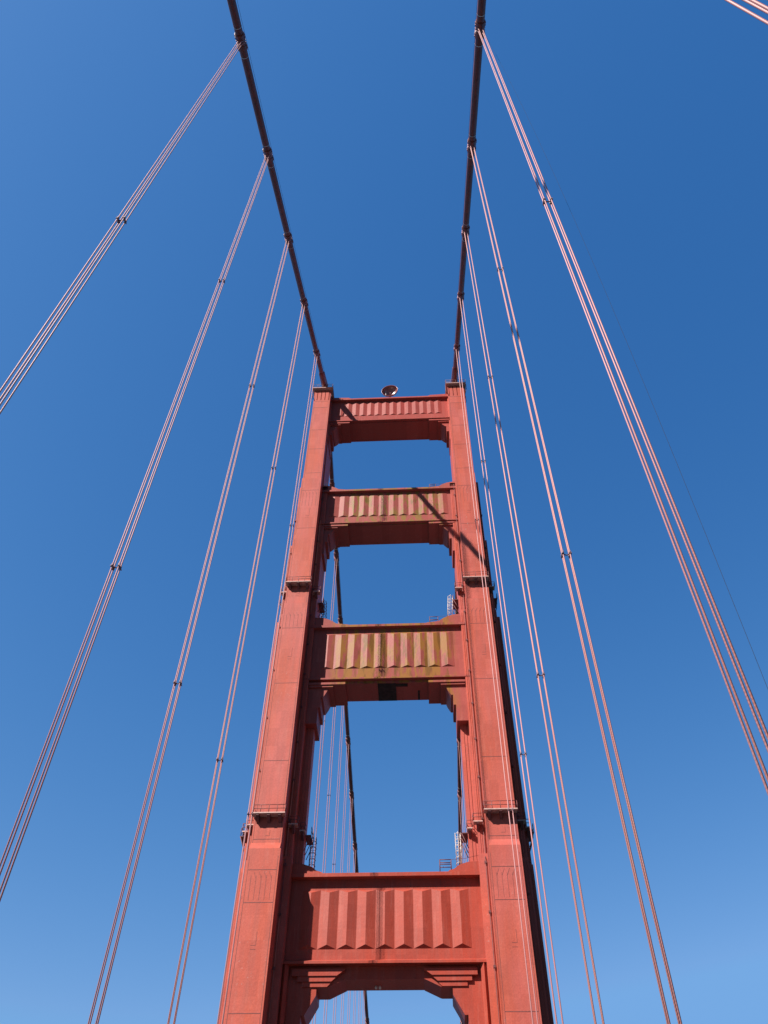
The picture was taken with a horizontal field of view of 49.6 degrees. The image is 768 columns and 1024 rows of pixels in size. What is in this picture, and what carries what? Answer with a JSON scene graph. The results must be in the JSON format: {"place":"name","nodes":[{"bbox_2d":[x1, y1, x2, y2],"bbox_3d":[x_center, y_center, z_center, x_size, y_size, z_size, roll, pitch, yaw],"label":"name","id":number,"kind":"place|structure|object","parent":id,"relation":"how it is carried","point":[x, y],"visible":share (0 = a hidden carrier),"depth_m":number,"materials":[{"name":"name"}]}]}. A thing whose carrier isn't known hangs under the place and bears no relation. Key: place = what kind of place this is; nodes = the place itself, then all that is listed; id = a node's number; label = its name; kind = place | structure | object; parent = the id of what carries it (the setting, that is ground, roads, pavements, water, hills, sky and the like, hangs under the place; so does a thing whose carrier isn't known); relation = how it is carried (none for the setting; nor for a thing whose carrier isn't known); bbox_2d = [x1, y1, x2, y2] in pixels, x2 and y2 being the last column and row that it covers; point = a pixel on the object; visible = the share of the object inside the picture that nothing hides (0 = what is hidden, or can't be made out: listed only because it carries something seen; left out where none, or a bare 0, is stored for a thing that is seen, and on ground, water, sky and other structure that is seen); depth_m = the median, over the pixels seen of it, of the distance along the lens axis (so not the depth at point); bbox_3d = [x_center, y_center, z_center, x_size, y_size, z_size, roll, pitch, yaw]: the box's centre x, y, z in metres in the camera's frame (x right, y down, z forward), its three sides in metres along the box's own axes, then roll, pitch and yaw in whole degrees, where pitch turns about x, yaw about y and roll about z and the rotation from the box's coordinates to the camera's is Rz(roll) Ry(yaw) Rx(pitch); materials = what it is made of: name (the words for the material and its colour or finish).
{"place":"outdoors","nodes":[
{"label":"outdoors","id":0,"kind":"place"},
{"bbox_2d":[0,0,767,1023],"label":"sky","id":1,"kind":"structure","parent":0,"point":[649,118],"materials":[{"name":"blue"}]},
{"bbox_3d":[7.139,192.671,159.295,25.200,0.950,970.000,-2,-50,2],"label":"pavement","id":2,"kind":"structure","parent":0,"visible":0},
{"bbox_2d":[218,379,553,1023],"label":"bridge tower","id":3,"kind":"structure","parent":2,"relation":"on","point":[308,938],"depth_m":102.57,"materials":[{"name":"red metal"}]},
{"bbox_2d":[227,0,368,1023],"bbox_3d":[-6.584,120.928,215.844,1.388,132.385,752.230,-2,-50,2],"label":"cable","id":4,"kind":"object","parent":3,"relation":"attached to","point":[239,34],"visible":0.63,"depth_m":130.71,"materials":[{"name":"paint"}]},
{"bbox_2d":[0,39,245,413],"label":"suspender","id":5,"kind":"object","parent":4,"relation":"hanging from","point":[120,221],"visible":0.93,"depth_m":49.32,"materials":[{"name":"metal"}]},
{"bbox_2d":[0,154,272,900],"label":"suspender","id":6,"kind":"object","parent":4,"relation":"hanging from","point":[113,567],"visible":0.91,"depth_m":48.65,"materials":[{"name":"metal"}]},
{"bbox_2d":[88,238,291,1023],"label":"suspender","id":7,"kind":"object","parent":4,"relation":"hanging from","point":[124,885],"visible":0.94,"depth_m":60.69,"materials":[{"name":"metal"}]},
{"bbox_2d":[167,302,307,1023],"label":"suspender","id":8,"kind":"object","parent":4,"relation":"hanging from","point":[188,944],"visible":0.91,"depth_m":77.32,"materials":[{"name":"metal"}]},
{"bbox_2d":[217,352,319,1023],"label":"suspender","id":9,"kind":"object","parent":4,"relation":"hanging from","point":[248,814],"visible":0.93,"depth_m":93.92,"materials":[{"name":"metal"}]},
{"bbox_2d":[311,556,338,867],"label":"suspender","id":10,"kind":"object","parent":4,"relation":"hanging from","point":[323,735],"visible":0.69,"depth_m":148.97,"materials":[{"name":"metal"}]},
{"bbox_2d":[312,622,342,1023],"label":"suspender","id":11,"kind":"object","parent":4,"relation":"hanging from","point":[327,801],"visible":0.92,"depth_m":160.93,"materials":[{"name":"metal"}]},
{"bbox_2d":[323,711,343,1023],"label":"suspender","id":12,"kind":"object","parent":4,"relation":"hanging from","point":[335,824],"visible":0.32,"depth_m":176.02,"materials":[{"name":"metal"}]},
{"bbox_2d":[333,743,349,1019],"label":"suspender","id":13,"kind":"object","parent":4,"relation":"hanging from","point":[343,848],"visible":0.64,"depth_m":189.22,"materials":[{"name":"metal"}]},
{"bbox_2d":[340,795,352,1023],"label":"suspender","id":14,"kind":"object","parent":4,"relation":"hanging from","point":[347,872],"visible":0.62,"depth_m":200.74,"materials":[{"name":"metal"}]},
{"bbox_2d":[347,848,355,1023],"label":"suspender","id":15,"kind":"object","parent":4,"relation":"hanging from","point":[350,991],"visible":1,"depth_m":189.83,"materials":[{"name":"metal"}]},
{"bbox_2d":[381,385,397,396],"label":"dish antenna","id":16,"kind":"object","parent":3,"relation":"on","point":[389,391],"visible":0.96,"depth_m":175.22,"materials":[{"name":"paint"}]},
{"bbox_2d":[451,0,485,1023],"bbox_3d":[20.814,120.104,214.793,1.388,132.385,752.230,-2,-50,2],"label":"cable","id":17,"kind":"object","parent":3,"relation":"attached to","point":[480,23],"visible":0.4,"depth_m":119.03,"materials":[{"name":"paint"}]},
{"bbox_2d":[457,793,464,862],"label":"suspender","id":18,"kind":"object","parent":17,"relation":"hanging from","point":[462,823],"visible":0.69,"depth_m":204.97,"materials":[{"name":"metal"}]},
{"bbox_2d":[458,740,468,861],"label":"suspender","id":19,"kind":"object","parent":17,"relation":"hanging from","point":[462,799],"visible":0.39,"depth_m":193.82,"materials":[{"name":"metal"}]},
{"bbox_2d":[455,348,537,1023],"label":"suspender","id":20,"kind":"object","parent":17,"relation":"hanging from","point":[512,810],"visible":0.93,"depth_m":92.41,"materials":[{"name":"metal"}]},
{"bbox_2d":[457,295,563,1023],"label":"suspender","id":21,"kind":"object","parent":17,"relation":"hanging from","point":[525,753],"visible":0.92,"depth_m":75.79,"materials":[{"name":"metal"}]},
{"bbox_2d":[462,232,604,1023],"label":"suspender","id":22,"kind":"object","parent":17,"relation":"hanging from","point":[577,914],"visible":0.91,"depth_m":59.30,"materials":[{"name":"metal"}]},
{"bbox_2d":[467,144,681,1023],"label":"suspender","id":23,"kind":"object","parent":17,"relation":"hanging from","point":[670,982],"visible":0.89,"depth_m":41.80,"materials":[{"name":"metal"}]},
{"bbox_2d":[475,28,767,794],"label":"suspender","id":24,"kind":"object","parent":17,"relation":"hanging from","point":[550,201],"visible":0.89,"depth_m":29.79,"materials":[{"name":"metal"}]},
{"bbox_2d":[487,39,767,688],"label":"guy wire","id":25,"kind":"object","parent":17,"relation":"hanging from","point":[660,423],"visible":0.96,"depth_m":32.99,"materials":[{"name":"red metal"}]},
{"bbox_2d":[725,0,767,24],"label":"suspender","id":26,"kind":"object","parent":17,"relation":"hanging from","point":[758,5],"depth_m":20.87,"materials":[{"name":"metal"}]}
]}

